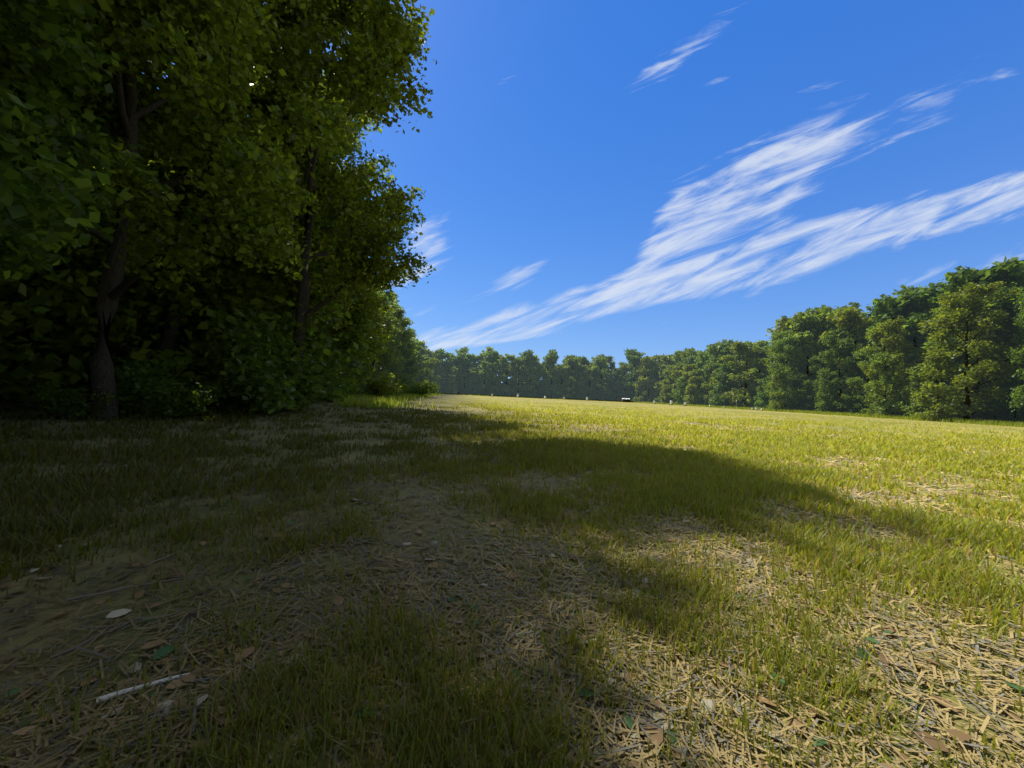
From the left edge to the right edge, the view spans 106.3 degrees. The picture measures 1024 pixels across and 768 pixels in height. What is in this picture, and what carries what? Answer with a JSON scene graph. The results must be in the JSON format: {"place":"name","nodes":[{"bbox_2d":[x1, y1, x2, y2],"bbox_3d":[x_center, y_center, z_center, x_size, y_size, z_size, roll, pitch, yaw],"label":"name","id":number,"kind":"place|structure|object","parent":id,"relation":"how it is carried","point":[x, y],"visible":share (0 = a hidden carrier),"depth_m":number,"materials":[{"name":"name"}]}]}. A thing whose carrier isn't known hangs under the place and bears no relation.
{"place":"outdoors","nodes":[
{"label":"outdoors","id":0,"kind":"place"},
{"bbox_2d":[0,391,1023,767],"bbox_3d":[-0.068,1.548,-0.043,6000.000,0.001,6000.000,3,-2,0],"label":"ground","id":1,"kind":"structure","parent":0,"point":[142,577],"depth_m":3.13,"materials":[{"name":"plant"}]},
{"bbox_2d":[0,0,137,312],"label":"tree","id":2,"kind":"object","parent":1,"relation":"on","point":[28,202],"visible":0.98,"depth_m":8.53,"materials":[{"name":"green plant"}]},
{"bbox_2d":[18,379,122,419],"bbox_3d":[-15.322,0.514,13.327,2.063,1.506,2.298,2,-2,16],"label":"bush","id":3,"kind":"object","parent":1,"relation":"on","point":[71,404],"visible":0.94,"depth_m":13.14,"materials":[{"name":"green plant"}]},
{"bbox_2d":[0,23,180,406],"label":"tree","id":4,"kind":"object","parent":1,"relation":"on","point":[8,318],"visible":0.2,"depth_m":14.52,"materials":[{"name":"green plant"}]},
{"bbox_2d":[0,0,201,403],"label":"tree","id":5,"kind":"object","parent":1,"relation":"on","point":[96,258],"visible":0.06,"depth_m":21.23,"materials":[{"name":"green plant"}]},
{"bbox_2d":[53,89,199,393],"bbox_3d":[-32.877,-12.924,29.552,18.102,27.712,15.489,2,-2,25],"label":"tree","id":6,"kind":"object","parent":1,"relation":"on","point":[151,347],"visible":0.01,"depth_m":28.73,"materials":[{"name":"green plant"}]},
{"bbox_2d":[113,354,205,416],"bbox_3d":[-15.150,0.054,16.336,2.992,2.631,4.314,2,-2,12],"label":"bush","id":7,"kind":"object","parent":1,"relation":"on","point":[128,400],"visible":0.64,"depth_m":15.27,"materials":[{"name":"green plant"}]},
{"bbox_2d":[0,0,334,403],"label":"tree","id":8,"kind":"object","parent":1,"relation":"on","point":[83,331],"visible":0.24,"depth_m":19.95,"materials":[{"name":"green plant"}]},
{"bbox_2d":[135,379,225,419],"bbox_3d":[-13.762,0.603,15.529,4.261,1.597,2.786,1,-2,33],"label":"bush","id":9,"kind":"object","parent":1,"relation":"on","point":[173,406],"visible":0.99,"depth_m":14.73,"materials":[{"name":"green plant"}]},
{"bbox_2d":[0,0,370,419],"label":"tree","id":10,"kind":"object","parent":1,"relation":"on","point":[210,43],"visible":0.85,"depth_m":13.27,"materials":[{"name":"green plant"}]},
{"bbox_2d":[81,38,349,392],"bbox_3d":[-20.079,-12.782,29.913,14.990,28.613,14.891,3,-2,-4],"label":"tree","id":11,"kind":"object","parent":1,"relation":"on","point":[196,336],"visible":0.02,"depth_m":25.33,"materials":[{"name":"green plant"}]},
{"bbox_2d":[188,318,322,415],"bbox_3d":[-11.842,-0.637,17.854,5.022,4.416,7.242,3,-2,-17],"label":"bush","id":12,"kind":"object","parent":1,"relation":"on","point":[261,386],"visible":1,"depth_m":17.41,"materials":[{"name":"green plant"}]},
{"bbox_2d":[144,0,436,412],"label":"tree","id":13,"kind":"object","parent":1,"relation":"on","point":[383,38],"visible":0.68,"depth_m":20.98,"materials":[{"name":"green plant"}]},
{"bbox_2d":[201,296,383,410],"bbox_3d":[-12.605,-1.664,23.482,7.684,6.756,11.081,1,-2,38],"label":"bush","id":14,"kind":"object","parent":1,"relation":"on","point":[272,325],"visible":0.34,"depth_m":22.34,"materials":[{"name":"green plant"}]},
{"bbox_2d":[214,45,406,369],"bbox_3d":[-15.272,-12.619,30.085,13.371,28.705,14.088,3,-2,-23],"label":"tree","id":15,"kind":"object","parent":1,"relation":"on","point":[355,333],"visible":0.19,"depth_m":30.02,"materials":[{"name":"green plant"}]},
{"bbox_2d":[289,373,334,408],"bbox_3d":[-12.284,0.388,22.079,3.858,2.529,3.465,3,-2,-13],"label":"bush","id":16,"kind":"object","parent":1,"relation":"on","point":[311,391],"visible":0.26,"depth_m":21.83,"materials":[{"name":"green plant"}]},
{"bbox_2d":[257,134,413,355],"bbox_3d":[-17.997,-11.329,36.052,15.080,26.239,14.444,2,-2,29],"label":"tree","id":17,"kind":"object","parent":1,"relation":"on","point":[333,330],"visible":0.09,"depth_m":34.86,"materials":[{"name":"green plant"}]},
{"bbox_2d":[49,459,638,766],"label":"sticks","id":18,"kind":"object","parent":1,"relation":"on","point":[120,692],"visible":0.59,"depth_m":2.22,"materials":[{"name":"wood"}]},
{"bbox_2d":[325,275,383,394],"bbox_3d":[-21.679,-6.690,51.643,8.650,17.464,10.110,4,-2,-33],"label":"tree","id":19,"kind":"object","parent":1,"relation":"on","point":[364,367],"visible":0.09,"depth_m":51.42,"materials":[{"name":"green plant"}]},
{"bbox_2d":[358,315,395,386],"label":"tree","id":20,"kind":"object","parent":1,"relation":"on","point":[391,319],"visible":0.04,"depth_m":76.29,"materials":[{"name":"green plant"}]},
{"bbox_2d":[363,306,398,391],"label":"tree","id":21,"kind":"object","parent":1,"relation":"on","point":[389,352],"visible":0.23,"depth_m":67.01,"materials":[{"name":"green plant"}]},
{"bbox_2d":[363,373,401,397],"bbox_3d":[-17.055,0.374,50.868,4.292,3.774,6.190,1,-2,39],"label":"bush","id":22,"kind":"object","parent":1,"relation":"on","point":[380,389],"visible":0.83,"depth_m":49.83,"materials":[{"name":"green plant"}]},
{"bbox_2d":[370,308,402,383],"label":"tree","id":23,"kind":"object","parent":1,"relation":"on","point":[393,343],"visible":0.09,"depth_m":83.76,"materials":[{"name":"green plant"}]},
{"bbox_2d":[383,333,402,381],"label":"tree","id":24,"kind":"object","parent":1,"relation":"on","point":[397,345],"visible":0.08,"depth_m":90.41,"materials":[{"name":"green plant"}]},
{"bbox_2d":[390,305,416,389],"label":"tree","id":25,"kind":"object","parent":1,"relation":"on","point":[405,336],"visible":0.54,"depth_m":96.61,"materials":[{"name":"green plant"}]},
{"bbox_2d":[396,327,420,384],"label":"tree","id":26,"kind":"object","parent":1,"relation":"on","point":[410,367],"visible":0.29,"depth_m":103.39,"materials":[{"name":"green plant"}]},
{"bbox_2d":[399,375,438,394],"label":"bush","id":27,"kind":"object","parent":1,"relation":"on","point":[425,388],"visible":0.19,"depth_m":98.45,"materials":[{"name":"green plant"}]},
{"bbox_2d":[416,360,431,385],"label":"tree","id":28,"kind":"object","parent":1,"relation":"on","point":[427,372],"visible":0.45,"depth_m":170.53,"materials":[{"name":"green plant"}]},
{"bbox_2d":[428,357,440,393],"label":"tree","id":29,"kind":"object","parent":1,"relation":"on","point":[433,361],"visible":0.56,"depth_m":206.22,"materials":[{"name":"green plant"}]},
{"bbox_2d":[432,359,443,392],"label":"tree","id":30,"kind":"object","parent":1,"relation":"on","point":[436,371],"visible":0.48,"depth_m":257.89,"materials":[{"name":"green plant"}]},
{"bbox_2d":[434,348,448,392],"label":"tree","id":31,"kind":"object","parent":1,"relation":"on","point":[441,351],"visible":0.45,"depth_m":266.12,"materials":[{"name":"green plant"}]},
{"bbox_2d":[446,374,456,393],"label":"tree","id":32,"kind":"object","parent":1,"relation":"on","point":[451,389],"visible":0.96,"depth_m":257.78,"materials":[{"name":"green plant"}]},
{"bbox_2d":[446,355,465,392],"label":"tree","id":33,"kind":"object","parent":1,"relation":"on","point":[457,361],"visible":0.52,"depth_m":267.99,"materials":[{"name":"green plant"}]},
{"bbox_2d":[456,352,477,393],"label":"tree","id":34,"kind":"object","parent":1,"relation":"on","point":[468,357],"visible":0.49,"depth_m":269.09,"materials":[{"name":"green plant"}]},
{"bbox_2d":[464,367,479,393],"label":"tree","id":35,"kind":"object","parent":1,"relation":"on","point":[473,371],"visible":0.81,"depth_m":262.21,"materials":[{"name":"green plant"}]},
{"bbox_2d":[476,361,490,394],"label":"tree","id":36,"kind":"object","parent":1,"relation":"on","point":[484,365],"visible":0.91,"depth_m":260.28,"materials":[{"name":"green plant"}]},
{"bbox_2d":[478,350,501,394],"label":"tree","id":37,"kind":"object","parent":1,"relation":"on","point":[490,356],"visible":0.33,"depth_m":266.89,"materials":[{"name":"green plant"}]},
{"bbox_2d":[488,362,499,392],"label":"tree","id":38,"kind":"object","parent":1,"relation":"on","point":[495,370],"visible":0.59,"depth_m":261.78,"materials":[{"name":"green plant"}]},
{"bbox_2d":[494,353,518,395],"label":"tree","id":39,"kind":"object","parent":1,"relation":"on","point":[504,362],"visible":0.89,"depth_m":259.61,"materials":[{"name":"green plant"}]},
{"bbox_2d":[508,357,528,396],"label":"tree","id":40,"kind":"object","parent":1,"relation":"on","point":[523,371],"visible":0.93,"depth_m":258.21,"materials":[{"name":"green plant"}]},
{"bbox_2d":[518,349,533,396],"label":"tree","id":41,"kind":"object","parent":1,"relation":"on","point":[527,354],"visible":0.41,"depth_m":266.45,"materials":[{"name":"green plant"}]},
{"bbox_2d":[517,366,539,396],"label":"tree","id":42,"kind":"object","parent":1,"relation":"on","point":[531,374],"visible":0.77,"depth_m":260.16,"materials":[{"name":"green plant"}]},
{"bbox_2d":[538,355,556,396],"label":"tree","id":43,"kind":"object","parent":1,"relation":"on","point":[545,363],"visible":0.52,"depth_m":267.06,"materials":[{"name":"green plant"}]},
{"bbox_2d":[543,349,559,397],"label":"tree","id":44,"kind":"object","parent":1,"relation":"on","point":[552,386],"visible":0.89,"depth_m":263.96,"materials":[{"name":"green plant"}]},
{"bbox_2d":[554,367,569,397],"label":"tree","id":45,"kind":"object","parent":1,"relation":"on","point":[561,374],"visible":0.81,"depth_m":259.39,"materials":[{"name":"green plant"}]},
{"bbox_2d":[564,376,575,399],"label":"tree","id":46,"kind":"object","parent":1,"relation":"on","point":[570,379],"visible":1,"depth_m":253.84,"materials":[{"name":"green plant"}]},
{"bbox_2d":[563,358,587,398],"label":"tree","id":47,"kind":"object","parent":1,"relation":"on","point":[572,362],"visible":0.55,"depth_m":263.83,"materials":[{"name":"green plant"}]},
{"bbox_2d":[571,365,588,398],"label":"tree","id":48,"kind":"object","parent":1,"relation":"on","point":[580,371],"visible":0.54,"depth_m":264.96,"materials":[{"name":"green plant"}]},
{"bbox_2d":[575,368,597,398],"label":"tree","id":49,"kind":"object","parent":1,"relation":"on","point":[590,372],"visible":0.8,"depth_m":260.79,"materials":[{"name":"green plant"}]},
{"bbox_2d":[589,358,614,399],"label":"tree","id":50,"kind":"object","parent":1,"relation":"on","point":[599,363],"visible":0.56,"depth_m":262.39,"materials":[{"name":"green plant"}]},
{"bbox_2d":[596,368,612,399],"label":"tree","id":51,"kind":"object","parent":1,"relation":"on","point":[606,373],"visible":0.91,"depth_m":254.93,"materials":[{"name":"green plant"}]},
{"bbox_2d":[598,355,620,399],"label":"tree","id":52,"kind":"object","parent":1,"relation":"on","point":[610,362],"visible":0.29,"depth_m":271.53,"materials":[{"name":"green plant"}]},
{"bbox_2d":[620,376,630,400],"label":"tree","id":53,"kind":"object","parent":1,"relation":"on","point":[625,394],"visible":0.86,"depth_m":259.67,"materials":[{"name":"green plant"}]},
{"bbox_2d":[616,348,645,400],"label":"tree","id":54,"kind":"object","parent":1,"relation":"on","point":[633,356],"visible":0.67,"depth_m":259.63,"materials":[{"name":"green plant"}]},
{"bbox_2d":[633,355,658,401],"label":"tree","id":55,"kind":"object","parent":1,"relation":"on","point":[646,361],"visible":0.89,"depth_m":247.79,"materials":[{"name":"green plant"}]},
{"bbox_2d":[660,380,670,402],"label":"tree","id":56,"kind":"object","parent":1,"relation":"on","point":[666,395],"visible":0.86,"depth_m":203.97,"materials":[{"name":"green plant"}]},
{"bbox_2d":[657,353,675,388],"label":"tree","id":57,"kind":"object","parent":1,"relation":"on","point":[667,359],"visible":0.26,"depth_m":236.68,"materials":[{"name":"green plant"}]},
{"bbox_2d":[662,365,676,402],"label":"tree","id":58,"kind":"object","parent":1,"relation":"on","point":[667,369],"visible":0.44,"depth_m":205.79,"materials":[{"name":"green plant"}]},
{"bbox_2d":[664,369,683,403],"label":"tree","id":59,"kind":"object","parent":1,"relation":"on","point":[675,373],"visible":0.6,"depth_m":200.34,"materials":[{"name":"green plant"}]},
{"bbox_2d":[671,377,688,404],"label":"tree","id":60,"kind":"object","parent":1,"relation":"on","point":[681,391],"visible":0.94,"depth_m":184.58,"materials":[{"name":"green plant"}]},
{"bbox_2d":[679,364,695,402],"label":"tree","id":61,"kind":"object","parent":1,"relation":"on","point":[687,368],"visible":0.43,"depth_m":185.05,"materials":[{"name":"green plant"}]},
{"bbox_2d":[685,376,700,404],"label":"tree","id":62,"kind":"object","parent":1,"relation":"on","point":[695,388],"visible":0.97,"depth_m":174.99,"materials":[{"name":"green plant"}]},
{"bbox_2d":[683,368,703,404],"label":"tree","id":63,"kind":"object","parent":1,"relation":"on","point":[699,372],"visible":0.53,"depth_m":177.64,"materials":[{"name":"green plant"}]},
{"bbox_2d":[694,350,712,373],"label":"tree","id":64,"kind":"object","parent":1,"relation":"on","point":[703,356],"visible":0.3,"depth_m":186.93,"materials":[{"name":"green plant"}]},
{"bbox_2d":[697,362,719,404],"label":"tree","id":65,"kind":"object","parent":1,"relation":"on","point":[708,369],"visible":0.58,"depth_m":171.48,"materials":[{"name":"green plant"}]},
{"bbox_2d":[702,344,727,404],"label":"tree","id":66,"kind":"object","parent":1,"relation":"on","point":[712,350],"visible":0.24,"depth_m":174.95,"materials":[{"name":"green plant"}]},
{"bbox_2d":[713,371,730,405],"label":"tree","id":67,"kind":"object","parent":1,"relation":"on","point":[722,374],"visible":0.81,"depth_m":154.21,"materials":[{"name":"green plant"}]},
{"bbox_2d":[708,363,737,405],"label":"tree","id":68,"kind":"object","parent":1,"relation":"on","point":[724,367],"visible":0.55,"depth_m":154.81,"materials":[{"name":"green plant"}]},
{"bbox_2d":[709,339,737,396],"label":"tree","id":69,"kind":"object","parent":1,"relation":"on","point":[725,350],"visible":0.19,"depth_m":170.54,"materials":[{"name":"green plant"}]},
{"bbox_2d":[720,341,760,407],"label":"tree","id":70,"kind":"object","parent":1,"relation":"on","point":[748,352],"visible":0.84,"depth_m":145.71,"materials":[{"name":"green plant"}]},
{"bbox_2d":[747,358,767,406],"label":"tree","id":71,"kind":"object","parent":1,"relation":"on","point":[758,364],"visible":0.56,"depth_m":141.38,"materials":[{"name":"green plant"}]},
{"bbox_2d":[748,347,769,407],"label":"tree","id":72,"kind":"object","parent":1,"relation":"on","point":[763,353],"visible":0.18,"depth_m":145.82,"materials":[{"name":"green plant"}]},
{"bbox_2d":[753,377,770,407],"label":"tree","id":73,"kind":"object","parent":1,"relation":"on","point":[761,402],"visible":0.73,"depth_m":133.20,"materials":[{"name":"green plant"}]},
{"bbox_2d":[768,375,790,410],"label":"tree","id":74,"kind":"object","parent":1,"relation":"on","point":[779,405],"visible":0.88,"depth_m":116.86,"materials":[{"name":"green plant"}]},
{"bbox_2d":[763,330,799,409],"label":"tree","id":75,"kind":"object","parent":1,"relation":"on","point":[770,359],"visible":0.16,"depth_m":125.84,"materials":[{"name":"green plant"}]},
{"bbox_2d":[762,330,808,409],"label":"tree","id":76,"kind":"object","parent":1,"relation":"on","point":[784,344],"visible":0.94,"depth_m":117.61,"materials":[{"name":"green plant"}]},
{"bbox_2d":[762,311,822,408],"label":"tree","id":77,"kind":"object","parent":1,"relation":"on","point":[784,322],"visible":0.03,"depth_m":127.80,"materials":[{"name":"green plant"}]},
{"bbox_2d":[777,311,838,410],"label":"tree","id":78,"kind":"object","parent":1,"relation":"on","point":[801,338],"visible":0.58,"depth_m":117.34,"materials":[{"name":"green plant"}]},
{"bbox_2d":[800,353,826,411],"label":"tree","id":79,"kind":"object","parent":1,"relation":"on","point":[816,363],"visible":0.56,"depth_m":111.14,"materials":[{"name":"green plant"}]},
{"bbox_2d":[792,305,846,410],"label":"tree","id":80,"kind":"object","parent":1,"relation":"on","point":[830,325],"visible":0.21,"depth_m":119.15,"materials":[{"name":"green plant"}]},
{"bbox_2d":[814,372,844,412],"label":"tree","id":81,"kind":"object","parent":1,"relation":"on","point":[824,404],"visible":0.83,"depth_m":102.41,"materials":[{"name":"green plant"}]},
{"bbox_2d":[811,334,865,412],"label":"tree","id":82,"kind":"object","parent":1,"relation":"on","point":[843,348],"visible":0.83,"depth_m":102.64,"materials":[{"name":"green plant"}]},
{"bbox_2d":[821,301,862,411],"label":"tree","id":83,"kind":"object","parent":1,"relation":"on","point":[856,305],"depth_m":120.94,"materials":[{"name":"green plant"}]},
{"bbox_2d":[819,307,876,413],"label":"tree","id":84,"kind":"object","parent":1,"relation":"on","point":[849,320],"visible":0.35,"depth_m":104.11,"materials":[{"name":"green plant"}]},
{"bbox_2d":[823,313,873,411],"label":"tree","id":85,"kind":"object","parent":1,"relation":"on","point":[836,331],"visible":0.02,"depth_m":111.62,"materials":[{"name":"green plant"}]},
{"bbox_2d":[839,346,889,413],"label":"tree","id":86,"kind":"object","parent":1,"relation":"on","point":[858,382],"visible":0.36,"depth_m":97.52,"materials":[{"name":"green plant"}]},
{"bbox_2d":[864,351,904,415],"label":"tree","id":87,"kind":"object","parent":1,"relation":"on","point":[882,405],"visible":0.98,"depth_m":85.39,"materials":[{"name":"green plant"}]},
{"bbox_2d":[858,321,912,413],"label":"tree","id":88,"kind":"object","parent":1,"relation":"on","point":[874,335],"visible":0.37,"depth_m":92.83,"materials":[{"name":"green plant"}]},
{"bbox_2d":[862,315,915,414],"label":"tree","id":89,"kind":"object","parent":1,"relation":"on","point":[894,332],"visible":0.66,"depth_m":86.30,"materials":[{"name":"green plant"}]},
{"bbox_2d":[847,289,933,415],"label":"tree","id":90,"kind":"object","parent":1,"relation":"on","point":[886,307],"visible":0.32,"depth_m":94.94,"materials":[{"name":"green plant"}]},
{"bbox_2d":[874,281,943,415],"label":"tree","id":91,"kind":"object","parent":1,"relation":"on","point":[919,307],"visible":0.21,"depth_m":92.55,"materials":[{"name":"green plant"}]},
{"bbox_2d":[892,284,927,352],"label":"tree","id":92,"kind":"object","parent":1,"relation":"on","point":[903,287],"visible":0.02,"depth_m":99.17,"materials":[{"name":"green plant"}]},
{"bbox_2d":[900,363,939,417],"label":"tree","id":93,"kind":"object","parent":1,"relation":"on","point":[912,408],"visible":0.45,"depth_m":79.48,"materials":[{"name":"green plant"}]},
{"bbox_2d":[910,350,966,421],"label":"tree","id":94,"kind":"object","parent":1,"relation":"on","point":[931,372],"visible":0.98,"depth_m":72.47,"materials":[{"name":"green plant"}]},
{"bbox_2d":[917,343,962,419],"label":"tree","id":95,"kind":"object","parent":1,"relation":"on","point":[945,380],"visible":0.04,"depth_m":79.32,"materials":[{"name":"green plant"}]},
{"bbox_2d":[896,287,992,386],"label":"tree","id":96,"kind":"object","parent":1,"relation":"on","point":[910,356],"visible":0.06,"depth_m":90.15,"materials":[{"name":"green plant"}]},
{"bbox_2d":[905,314,990,412],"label":"tree","id":97,"kind":"object","parent":1,"relation":"on","point":[925,326],"visible":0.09,"depth_m":84.63,"materials":[{"name":"green plant"}]},
{"bbox_2d":[921,281,1023,420],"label":"tree","id":98,"kind":"object","parent":1,"relation":"on","point":[952,316],"visible":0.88,"depth_m":70.61,"materials":[{"name":"green plant"}]},
{"bbox_2d":[921,255,1023,420],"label":"tree","id":99,"kind":"object","parent":1,"relation":"on","point":[1008,271],"visible":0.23,"depth_m":75.39,"materials":[{"name":"green plant"}]},
{"bbox_2d":[945,316,1023,421],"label":"tree","id":100,"kind":"object","parent":1,"relation":"on","point":[996,334],"visible":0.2,"depth_m":74.15,"materials":[{"name":"green plant"}]},
{"bbox_2d":[995,378,1023,422],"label":"tree","id":101,"kind":"object","parent":1,"relation":"on","point":[1006,412],"visible":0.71,"depth_m":68.33,"materials":[{"name":"green plant"}]},
{"bbox_2d":[1004,293,1023,411],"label":"tree","id":102,"kind":"object","parent":1,"relation":"on","point":[1018,394],"visible":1,"depth_m":62.91,"materials":[{"name":"green plant"}]},
{"bbox_2d":[1008,293,1023,420],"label":"tree","id":103,"kind":"object","parent":1,"relation":"on","point":[1019,338],"visible":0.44,"depth_m":68.50,"materials":[{"name":"green plant"}]},
{"bbox_2d":[148,0,1023,382],"label":"sky","id":104,"kind":"structure","parent":0,"point":[598,177],"materials":[{"name":"blue"}]},
{"bbox_2d":[329,392,1023,426],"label":"edge grass","id":105,"kind":"structure","parent":0,"point":[363,400],"depth_m":67.81,"materials":[{"name":"green plant"}]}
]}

